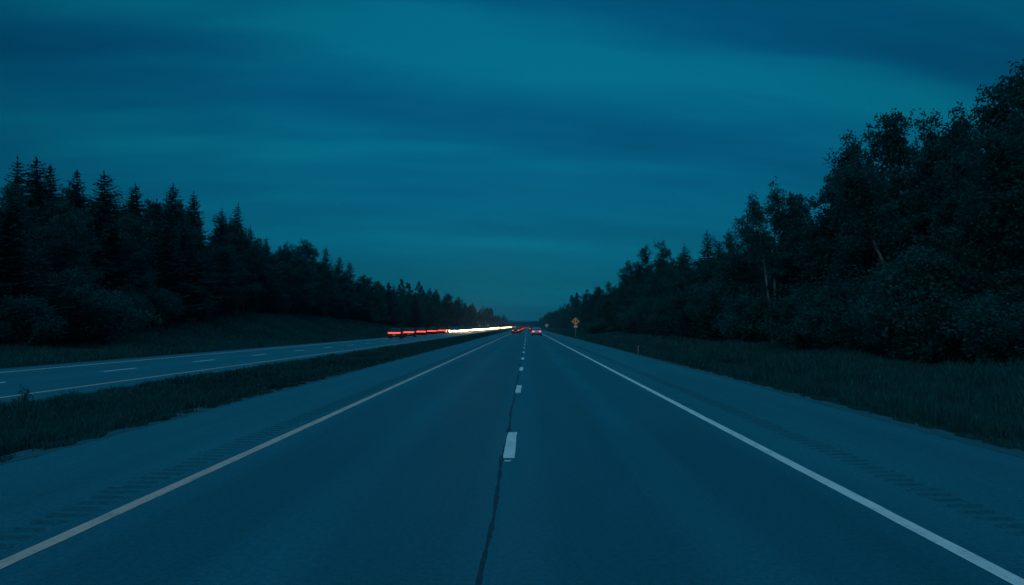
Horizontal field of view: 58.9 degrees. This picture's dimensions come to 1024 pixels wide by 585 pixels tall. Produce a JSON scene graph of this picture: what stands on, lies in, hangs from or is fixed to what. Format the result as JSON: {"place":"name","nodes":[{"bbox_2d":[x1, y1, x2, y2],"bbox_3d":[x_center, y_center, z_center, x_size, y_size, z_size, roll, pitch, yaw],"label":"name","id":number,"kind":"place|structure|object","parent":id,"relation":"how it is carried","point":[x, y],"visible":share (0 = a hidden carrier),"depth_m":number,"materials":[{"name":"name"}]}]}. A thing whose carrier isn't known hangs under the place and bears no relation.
{"place":"outdoors","nodes":[
{"label":"outdoors","id":0,"kind":"place"},
{"bbox_2d":[55,184,92,226],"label":"broadleaf tree","id":1,"kind":"object","parent":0,"point":[67,189],"visible":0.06,"depth_m":104.18,"materials":[{"name":"green plant"}]},
{"bbox_2d":[0,330,506,456],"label":"median grass","id":2,"kind":"structure","parent":0,"point":[28,431],"depth_m":21.42,"materials":[{"name":"green plant"}]},
{"bbox_2d":[0,330,511,553],"bbox_3d":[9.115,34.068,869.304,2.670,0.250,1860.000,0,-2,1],"label":"shoulder","id":3,"kind":"object","parent":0,"point":[45,493],"visible":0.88,"depth_m":12.96},
{"bbox_2d":[0,330,509,464],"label":"gravel","id":4,"kind":"structure","parent":3,"relation":"on","point":[25,454],"depth_m":15.90,"materials":[{"name":"grey gravel"}]},
{"bbox_2d":[0,327,512,402],"bbox_3d":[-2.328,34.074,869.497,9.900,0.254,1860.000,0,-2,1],"label":"road","id":5,"kind":"structure","parent":0,"point":[45,381],"depth_m":39.38,"materials":[{"name":"grey asphalt"}]},
{"bbox_2d":[0,337,386,368],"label":"gravel","id":6,"kind":"structure","parent":5,"relation":"on","point":[155,356],"depth_m":51.71,"materials":[{"name":"grey gravel"}]},
{"bbox_2d":[388,328,403,338],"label":"car","id":7,"kind":"object","parent":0,"point":[395,332],"visible":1,"depth_m":127.69,"materials":[{"name":"paint"}]},
{"bbox_2d":[453,296,466,326],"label":"broadleaf tree","id":8,"kind":"object","parent":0,"point":[460,311],"visible":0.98,"depth_m":541.05,"materials":[{"name":"green plant"}]},
{"bbox_2d":[0,327,1023,584],"bbox_3d":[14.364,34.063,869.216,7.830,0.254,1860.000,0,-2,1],"label":"road","id":9,"kind":"structure","parent":0,"point":[524,457],"depth_m":8.95,"materials":[{"name":"grey asphalt"}]},
{"bbox_2d":[0,0,1023,326],"label":"sky","id":10,"kind":"structure","parent":0,"point":[508,157],"materials":[{"name":"blue"}]},
{"bbox_2d":[4,314,1023,455],"bbox_3d":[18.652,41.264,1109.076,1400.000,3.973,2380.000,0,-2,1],"label":"ground","id":11,"kind":"structure","parent":0,"point":[1017,440],"depth_m":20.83,"materials":[{"name":"green plant"}]},
{"bbox_2d":[0,156,47,322],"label":"spruce tree","id":12,"kind":"object","parent":11,"relation":"on","point":[17,180],"visible":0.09,"depth_m":74.52,"materials":[{"name":"green plant"}]},
{"bbox_2d":[0,182,55,297],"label":"broadleaf tree","id":13,"kind":"object","parent":11,"relation":"on","point":[17,198],"visible":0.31,"depth_m":65.05,"materials":[{"name":"green plant"}]},
{"bbox_2d":[0,294,67,346],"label":"shrub","id":14,"kind":"object","parent":11,"relation":"on","point":[16,327],"visible":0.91,"depth_m":56.13,"materials":[{"name":"green plant"}]},
{"bbox_2d":[19,157,78,293],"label":"spruce tree","id":15,"kind":"object","parent":11,"relation":"on","point":[34,173],"visible":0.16,"depth_m":80.35,"materials":[{"name":"green plant"}]},
{"bbox_2d":[31,165,78,299],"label":"spruce tree","id":16,"kind":"object","parent":11,"relation":"on","point":[50,190],"visible":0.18,"depth_m":80.03,"materials":[{"name":"green plant"}]},
{"bbox_2d":[37,298,85,343],"bbox_3d":[-32.062,2.048,63.382,4.552,3.437,3.892,0,-2,-12],"label":"shrub","id":17,"kind":"object","parent":11,"relation":"on","point":[56,338],"visible":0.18,"depth_m":62.96,"materials":[{"name":"green plant"}]},
{"bbox_2d":[28,214,106,310],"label":"broadleaf tree","id":18,"kind":"object","parent":11,"relation":"on","point":[66,259],"visible":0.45,"depth_m":68.84,"materials":[{"name":"green plant"}]},
{"bbox_2d":[20,194,121,300],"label":"broadleaf tree","id":19,"kind":"object","parent":11,"relation":"on","point":[67,211],"visible":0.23,"depth_m":73.59,"materials":[{"name":"green plant"}]},
{"bbox_2d":[60,169,100,296],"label":"spruce tree","id":20,"kind":"object","parent":11,"relation":"on","point":[76,200],"visible":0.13,"depth_m":87.74,"materials":[{"name":"green plant"}]},
{"bbox_2d":[27,266,162,346],"bbox_3d":[-30.388,1.063,65.324,9.334,5.702,9.230,1,-2,-31],"label":"shrub","id":21,"kind":"object","parent":11,"relation":"on","point":[94,329],"visible":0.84,"depth_m":63.76,"materials":[{"name":"green plant"}]},
{"bbox_2d":[89,188,133,261],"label":"broadleaf tree","id":22,"kind":"object","parent":11,"relation":"on","point":[110,209],"visible":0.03,"depth_m":104.66,"materials":[{"name":"green plant"}]},
{"bbox_2d":[85,170,155,310],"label":"spruce tree","id":23,"kind":"object","parent":11,"relation":"on","point":[105,210],"visible":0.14,"depth_m":90.15,"materials":[{"name":"green plant"}]},
{"bbox_2d":[87,218,154,326],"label":"spruce tree","id":24,"kind":"object","parent":11,"relation":"on","point":[111,283],"visible":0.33,"depth_m":77.91,"materials":[{"name":"green plant"}]},
{"bbox_2d":[93,211,159,303],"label":"broadleaf tree","id":25,"kind":"object","parent":11,"relation":"on","point":[134,259],"visible":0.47,"depth_m":82.22,"materials":[{"name":"green plant"}]},
{"bbox_2d":[108,283,156,334],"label":"shrub","id":26,"kind":"object","parent":11,"relation":"on","point":[137,300],"visible":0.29,"depth_m":74.82,"materials":[{"name":"green plant"}]},
{"bbox_2d":[114,183,161,290],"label":"spruce tree","id":27,"kind":"object","parent":11,"relation":"on","point":[136,210],"visible":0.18,"depth_m":101.62,"materials":[{"name":"green plant"}]},
{"bbox_2d":[139,199,168,248],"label":"broadleaf tree","id":28,"kind":"object","parent":11,"relation":"on","point":[149,204],"visible":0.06,"depth_m":124.52,"materials":[{"name":"green plant"}]},
{"bbox_2d":[144,199,169,292],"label":"spruce tree","id":29,"kind":"object","parent":11,"relation":"on","point":[155,218],"visible":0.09,"depth_m":118.02,"materials":[{"name":"green plant"}]},
{"bbox_2d":[141,287,184,328],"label":"shrub","id":30,"kind":"object","parent":11,"relation":"on","point":[161,303],"visible":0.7,"depth_m":80.42,"materials":[{"name":"green plant"}]},
{"bbox_2d":[144,183,192,287],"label":"spruce tree","id":31,"kind":"object","parent":11,"relation":"on","point":[173,212],"visible":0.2,"depth_m":106.02,"materials":[{"name":"green plant"}]},
{"bbox_2d":[139,221,206,322],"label":"spruce tree","id":32,"kind":"object","parent":11,"relation":"on","point":[165,282],"visible":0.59,"depth_m":86.81,"materials":[{"name":"green plant"}]},
{"bbox_2d":[154,225,229,316],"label":"spruce tree","id":33,"kind":"object","parent":11,"relation":"on","point":[193,277],"visible":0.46,"depth_m":91.65,"materials":[{"name":"green plant"}]},
{"bbox_2d":[178,191,211,270],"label":"spruce tree","id":34,"kind":"object","parent":11,"relation":"on","point":[192,205],"visible":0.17,"depth_m":119.23,"materials":[{"name":"green plant"}]},
{"bbox_2d":[178,281,218,317],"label":"shrub","id":35,"kind":"object","parent":11,"relation":"on","point":[203,294],"visible":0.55,"depth_m":91.50,"materials":[{"name":"green plant"}]},
{"bbox_2d":[206,208,235,309],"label":"spruce tree","id":36,"kind":"object","parent":11,"relation":"on","point":[222,229],"visible":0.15,"depth_m":124.25,"materials":[{"name":"green plant"}]},
{"bbox_2d":[0,310,446,367],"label":"bank grass","id":37,"kind":"structure","parent":11,"relation":"on","point":[310,329],"depth_m":81.73,"materials":[{"name":"green plant"}]},
{"bbox_2d":[206,227,246,311],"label":"spruce tree","id":38,"kind":"object","parent":11,"relation":"on","point":[217,238],"visible":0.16,"depth_m":105.99,"materials":[{"name":"green plant"}]},
{"bbox_2d":[223,202,246,311],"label":"spruce tree","id":39,"kind":"object","parent":11,"relation":"on","point":[237,224],"visible":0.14,"depth_m":135.18,"materials":[{"name":"green plant"}]},
{"bbox_2d":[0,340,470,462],"bbox_3d":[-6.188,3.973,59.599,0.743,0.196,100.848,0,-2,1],"label":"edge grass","id":40,"kind":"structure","parent":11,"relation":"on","point":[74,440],"depth_m":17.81,"materials":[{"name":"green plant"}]},
{"bbox_2d":[208,245,263,312],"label":"broadleaf tree","id":41,"kind":"object","parent":11,"relation":"on","point":[228,285],"visible":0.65,"depth_m":100.61,"materials":[{"name":"green plant"}]},
{"bbox_2d":[0,333,478,421],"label":"tall grass","id":42,"kind":"structure","parent":11,"relation":"on","point":[122,390],"depth_m":28.00,"materials":[{"name":"green plant"}]},
{"bbox_2d":[222,226,266,312],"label":"broadleaf tree","id":43,"kind":"object","parent":11,"relation":"on","point":[247,250],"visible":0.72,"depth_m":110.48,"materials":[{"name":"green plant"}]},
{"bbox_2d":[233,250,282,305],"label":"broadleaf tree","id":44,"kind":"object","parent":11,"relation":"on","point":[265,268],"visible":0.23,"depth_m":114.77,"materials":[{"name":"green plant"}]},
{"bbox_2d":[248,255,293,303],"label":"broadleaf tree","id":45,"kind":"object","parent":11,"relation":"on","point":[279,273],"visible":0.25,"depth_m":125.08,"materials":[{"name":"green plant"}]},
{"bbox_2d":[275,245,317,314],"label":"broadleaf tree","id":46,"kind":"object","parent":11,"relation":"on","point":[292,272],"visible":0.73,"depth_m":130.18,"materials":[{"name":"green plant"}]},
{"bbox_2d":[284,254,320,313],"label":"broadleaf tree","id":47,"kind":"object","parent":11,"relation":"on","point":[307,271],"visible":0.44,"depth_m":135.51,"materials":[{"name":"green plant"}]},
{"bbox_2d":[292,238,319,289],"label":"broadleaf tree","id":48,"kind":"object","parent":11,"relation":"on","point":[310,250],"visible":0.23,"depth_m":166.63,"materials":[{"name":"green plant"}]},
{"bbox_2d":[309,260,343,315],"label":"broadleaf tree","id":49,"kind":"object","parent":11,"relation":"on","point":[322,267],"visible":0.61,"depth_m":151.03,"materials":[{"name":"green plant"}]},
{"bbox_2d":[316,272,349,316],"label":"broadleaf tree","id":50,"kind":"object","parent":11,"relation":"on","point":[334,307],"visible":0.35,"depth_m":157.45,"materials":[{"name":"green plant"}]},
{"bbox_2d":[328,264,356,316],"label":"broadleaf tree","id":51,"kind":"object","parent":11,"relation":"on","point":[340,282],"visible":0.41,"depth_m":162.16,"materials":[{"name":"green plant"}]},
{"bbox_2d":[349,277,379,321],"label":"spruce tree","id":52,"kind":"object","parent":11,"relation":"on","point":[361,290],"visible":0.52,"depth_m":185.20,"materials":[{"name":"green plant"}]},
{"bbox_2d":[358,277,386,322],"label":"broadleaf tree","id":53,"kind":"object","parent":11,"relation":"on","point":[370,289],"visible":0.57,"depth_m":196.60,"materials":[{"name":"green plant"}]},
{"bbox_2d":[381,285,404,325],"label":"spruce tree","id":54,"kind":"object","parent":11,"relation":"on","point":[390,311],"visible":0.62,"depth_m":227.01,"materials":[{"name":"green plant"}]},
{"bbox_2d":[408,294,429,326],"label":"spruce tree","id":55,"kind":"object","parent":11,"relation":"on","point":[415,311],"visible":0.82,"depth_m":272.54,"materials":[{"name":"green plant"}]},
{"bbox_2d":[361,279,508,326],"bbox_3d":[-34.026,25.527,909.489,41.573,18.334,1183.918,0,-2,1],"label":"distant woods","id":56,"kind":"object","parent":11,"relation":"on","point":[471,317],"visible":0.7,"depth_m":561.70,"materials":[{"name":"green plant"}]},
{"bbox_2d":[431,294,444,326],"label":"broadleaf tree","id":57,"kind":"object","parent":11,"relation":"on","point":[437,303],"visible":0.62,"depth_m":398.16,"materials":[{"name":"green plant"}]},
{"bbox_2d":[441,292,457,321],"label":"broadleaf tree","id":58,"kind":"object","parent":11,"relation":"on","point":[449,312],"visible":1,"depth_m":463.35,"materials":[{"name":"green plant"}]},
{"bbox_2d":[445,320,539,326],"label":"distant woods","id":59,"kind":"object","parent":11,"relation":"on","point":[524,324],"visible":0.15,"depth_m":1841.64,"materials":[{"name":"green plant"}]},
{"bbox_2d":[539,288,608,328],"bbox_3d":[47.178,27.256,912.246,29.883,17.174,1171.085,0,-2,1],"label":"distant woods","id":60,"kind":"object","parent":11,"relation":"on","point":[563,317],"visible":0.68,"depth_m":523.50,"materials":[{"name":"green plant"}]},
{"bbox_2d":[573,317,616,333],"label":"shrub","id":61,"kind":"object","parent":11,"relation":"on","point":[590,327],"visible":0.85,"depth_m":174.88,"materials":[{"name":"green plant"}]},
{"bbox_2d":[610,260,633,318],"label":"broadleaf tree","id":62,"kind":"object","parent":11,"relation":"on","point":[623,289],"visible":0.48,"depth_m":191.07,"materials":[{"name":"green plant"}]},
{"bbox_2d":[622,245,655,305],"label":"broadleaf tree","id":63,"kind":"object","parent":11,"relation":"on","point":[638,269],"visible":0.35,"depth_m":165.33,"materials":[{"name":"green plant"}]},
{"bbox_2d":[640,239,677,299],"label":"broadleaf tree","id":64,"kind":"object","parent":11,"relation":"on","point":[660,265],"visible":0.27,"depth_m":144.45,"materials":[{"name":"green plant"}]},
{"bbox_2d":[646,261,691,299],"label":"broadleaf tree","id":65,"kind":"object","parent":11,"relation":"on","point":[662,272],"visible":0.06,"depth_m":140.05,"materials":[{"name":"green plant"}]},
{"bbox_2d":[658,252,699,295],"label":"broadleaf tree","id":66,"kind":"object","parent":11,"relation":"on","point":[683,260],"visible":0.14,"depth_m":125.11,"materials":[{"name":"green plant"}]},
{"bbox_2d":[680,256,709,296],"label":"broadleaf tree","id":67,"kind":"object","parent":11,"relation":"on","point":[695,270],"visible":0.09,"depth_m":115.05,"materials":[{"name":"green plant"}]},
{"bbox_2d":[707,229,737,276],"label":"broadleaf tree","id":68,"kind":"object","parent":11,"relation":"on","point":[729,243],"visible":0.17,"depth_m":106.36,"materials":[{"name":"green plant"}]},
{"bbox_2d":[697,278,756,341],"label":"shrub","id":69,"kind":"object","parent":11,"relation":"on","point":[725,293],"visible":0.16,"depth_m":84.07,"materials":[{"name":"green plant"}]},
{"bbox_2d":[710,253,769,312],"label":"broadleaf tree","id":70,"kind":"object","parent":11,"relation":"on","point":[736,266],"visible":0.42,"depth_m":86.32,"materials":[{"name":"green plant"}]},
{"bbox_2d":[715,290,777,343],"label":"shrub","id":71,"kind":"object","parent":11,"relation":"on","point":[744,314],"visible":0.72,"depth_m":74.22,"materials":[{"name":"green plant"}]},
{"bbox_2d":[718,200,779,288],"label":"broadleaf tree","id":72,"kind":"object","parent":11,"relation":"on","point":[739,247],"visible":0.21,"depth_m":92.44,"materials":[{"name":"green plant"}]},
{"bbox_2d":[737,251,771,313],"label":"broadleaf tree","id":73,"kind":"object","parent":11,"relation":"on","point":[760,278],"visible":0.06,"depth_m":90.59,"materials":[{"name":"green plant"}]},
{"bbox_2d":[739,176,807,342],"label":"birch tree","id":74,"kind":"object","parent":11,"relation":"on","point":[777,219],"visible":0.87,"depth_m":72.29,"materials":[{"name":"green plant"}]},
{"bbox_2d":[755,252,802,324],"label":"broadleaf tree","id":75,"kind":"object","parent":11,"relation":"on","point":[770,286],"visible":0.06,"depth_m":72.55,"materials":[{"name":"green plant"}]},
{"bbox_2d":[754,192,828,296],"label":"broadleaf tree","id":76,"kind":"object","parent":11,"relation":"on","point":[798,199],"visible":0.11,"depth_m":78.00,"materials":[{"name":"green plant"}]},
{"bbox_2d":[754,232,830,336],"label":"broadleaf tree","id":77,"kind":"object","parent":11,"relation":"on","point":[786,277],"visible":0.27,"depth_m":68.12,"materials":[{"name":"green plant"}]},
{"bbox_2d":[756,277,829,349],"bbox_3d":[19.245,1.502,59.268,6.101,5.082,7.137,1,-2,-17],"label":"shrub","id":78,"kind":"object","parent":11,"relation":"on","point":[798,340],"visible":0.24,"depth_m":58.80,"materials":[{"name":"green plant"}]},
{"bbox_2d":[574,331,1023,407],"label":"tall grass","id":79,"kind":"structure","parent":11,"relation":"on","point":[833,357],"depth_m":38.24,"materials":[{"name":"green plant"}]},
{"bbox_2d":[769,237,841,324],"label":"broadleaf tree","id":80,"kind":"object","parent":11,"relation":"on","point":[812,255],"visible":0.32,"depth_m":63.96,"materials":[{"name":"green plant"}]},
{"bbox_2d":[773,166,858,288],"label":"broadleaf tree","id":81,"kind":"object","parent":11,"relation":"on","point":[810,233],"visible":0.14,"depth_m":68.48,"materials":[{"name":"green plant"}]},
{"bbox_2d":[791,294,851,350],"bbox_3d":[19.322,1.923,54.742,5.690,3.938,5.321,-2,-3,43],"label":"shrub","id":82,"kind":"object","parent":11,"relation":"on","point":[815,339],"visible":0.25,"depth_m":54.49,"materials":[{"name":"green plant"}]},
{"bbox_2d":[798,145,878,290],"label":"broadleaf tree","id":83,"kind":"object","parent":11,"relation":"on","point":[822,227],"visible":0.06,"depth_m":65.95,"materials":[{"name":"green plant"}]},
{"bbox_2d":[797,129,885,286],"bbox_3d":[24.857,-3.653,64.411,7.924,15.909,7.815,-1,-2,31],"label":"broadleaf tree","id":84,"kind":"object","parent":11,"relation":"on","point":[850,149],"visible":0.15,"depth_m":64.37,"materials":[{"name":"green plant"}]},
{"bbox_2d":[810,264,890,349],"bbox_3d":[20.601,1.086,54.951,5.495,5.846,5.736,-1,-2,31],"label":"shrub","id":85,"kind":"object","parent":11,"relation":"on","point":[839,292],"visible":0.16,"depth_m":54.26,"materials":[{"name":"green plant"}]},
{"bbox_2d":[794,283,912,358],"bbox_3d":[19.014,1.345,47.219,8.300,4.436,7.096,0,-2,-3],"label":"shrub","id":86,"kind":"object","parent":11,"relation":"on","point":[829,329],"visible":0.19,"depth_m":47.45,"materials":[{"name":"green plant"}]},
{"bbox_2d":[828,157,906,290],"bbox_3d":[19.821,-1.925,50.312,3.921,11.227,3.649,-1,-2,32],"label":"leaning tree","id":87,"kind":"object","parent":11,"relation":"on","point":[862,192],"visible":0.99,"depth_m":50.10,"materials":[{"name":"green plant"}]},
{"bbox_2d":[840,298,909,353],"bbox_3d":[21.071,1.855,47.269,6.559,3.528,7.014,-1,-3,33],"label":"shrub","id":88,"kind":"object","parent":11,"relation":"on","point":[847,326],"visible":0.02,"depth_m":46.70,"materials":[{"name":"green plant"}]},
{"bbox_2d":[831,108,938,282],"bbox_3d":[25.526,-4.109,59.819,8.437,16.038,7.849,-1,-2,15],"label":"broadleaf tree","id":89,"kind":"object","parent":11,"relation":"on","point":[892,142],"visible":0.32,"depth_m":59.05,"materials":[{"name":"green plant"}]},
{"bbox_2d":[854,175,931,293],"bbox_3d":[24.265,-1.661,55.818,6.228,10.823,6.029,-1,-2,28],"label":"broadleaf tree","id":90,"kind":"object","parent":11,"relation":"on","point":[882,248],"visible":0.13,"depth_m":56.02,"materials":[{"name":"green plant"}]},
{"bbox_2d":[862,108,970,298],"bbox_3d":[25.495,-3.806,55.573,7.595,15.033,7.846,-1,-2,22],"label":"broadleaf tree","id":91,"kind":"object","parent":11,"relation":"on","point":[925,163],"visible":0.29,"depth_m":54.58,"materials":[{"name":"green plant"}]},
{"bbox_2d":[842,234,1022,364],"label":"shrub","id":92,"kind":"object","parent":11,"relation":"on","point":[921,339],"visible":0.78,"depth_m":40.53,"materials":[{"name":"green plant"}]},
{"bbox_2d":[901,123,974,250],"bbox_3d":[27.105,-3.361,55.214,6.145,14.262,5.935,-1,-2,25],"label":"broadleaf tree","id":93,"kind":"object","parent":11,"relation":"on","point":[915,243],"visible":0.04,"depth_m":54.58,"materials":[{"name":"green plant"}]},
{"bbox_2d":[900,185,986,291],"bbox_3d":[23.822,-1.289,47.524,6.280,9.422,6.066,0,-2,-5],"label":"broadleaf tree","id":94,"kind":"object","parent":11,"relation":"on","point":[943,213],"visible":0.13,"depth_m":47.96,"materials":[{"name":"green plant"}]},
{"bbox_2d":[903,101,984,273],"bbox_3d":[25.657,-3.506,50.528,6.750,14.293,6.658,-1,-2,31],"label":"broadleaf tree","id":95,"kind":"object","parent":11,"relation":"on","point":[959,124],"visible":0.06,"depth_m":50.87,"materials":[{"name":"green plant"}]},
{"bbox_2d":[910,272,1022,362],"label":"shrub","id":96,"kind":"object","parent":11,"relation":"on","point":[961,338],"visible":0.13,"depth_m":39.22,"materials":[{"name":"green plant"}]},
{"bbox_2d":[918,127,1023,310],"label":"broadleaf tree","id":97,"kind":"object","parent":11,"relation":"on","point":[995,230],"visible":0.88,"depth_m":39.29,"materials":[{"name":"green plant"}]},
{"bbox_2d":[927,78,1023,287],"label":"broadleaf tree","id":98,"kind":"object","parent":11,"relation":"on","point":[996,113],"visible":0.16,"depth_m":46.42,"materials":[{"name":"green plant"}]},
{"bbox_2d":[940,292,1023,366],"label":"shrub","id":99,"kind":"object","parent":11,"relation":"on","point":[995,338],"visible":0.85,"depth_m":33.82,"materials":[{"name":"green plant"}]},
{"bbox_2d":[950,59,1023,288],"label":"broadleaf tree","id":100,"kind":"object","parent":11,"relation":"on","point":[1018,102],"visible":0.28,"depth_m":42.96,"materials":[{"name":"green plant"}]},
{"bbox_2d":[588,286,605,321],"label":"broadleaf tree","id":101,"kind":"object","parent":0,"point":[597,292],"visible":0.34,"depth_m":274.48,"materials":[{"name":"green plant"}]},
{"bbox_2d":[599,281,617,321],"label":"broadleaf tree","id":102,"kind":"object","parent":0,"point":[609,290],"visible":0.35,"depth_m":230.28,"materials":[{"name":"green plant"}]},
{"bbox_2d":[697,230,719,266],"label":"spruce tree","id":103,"kind":"object","parent":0,"point":[707,250],"visible":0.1,"depth_m":144.48,"materials":[{"name":"green plant"}]},
{"bbox_2d":[542,330,1023,569],"bbox_3d":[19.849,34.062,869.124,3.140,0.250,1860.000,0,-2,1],"label":"shoulder","id":104,"kind":"object","parent":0,"point":[973,495],"visible":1,"depth_m":12.82},
{"bbox_2d":[544,330,1023,457],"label":"gravel","id":105,"kind":"structure","parent":104,"relation":"on","point":[950,435],"depth_m":17.62,"materials":[{"name":"grey gravel"}]},
{"bbox_2d":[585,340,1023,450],"bbox_3d":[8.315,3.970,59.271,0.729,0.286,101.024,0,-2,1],"label":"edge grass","id":106,"kind":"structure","parent":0,"point":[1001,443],"depth_m":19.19,"materials":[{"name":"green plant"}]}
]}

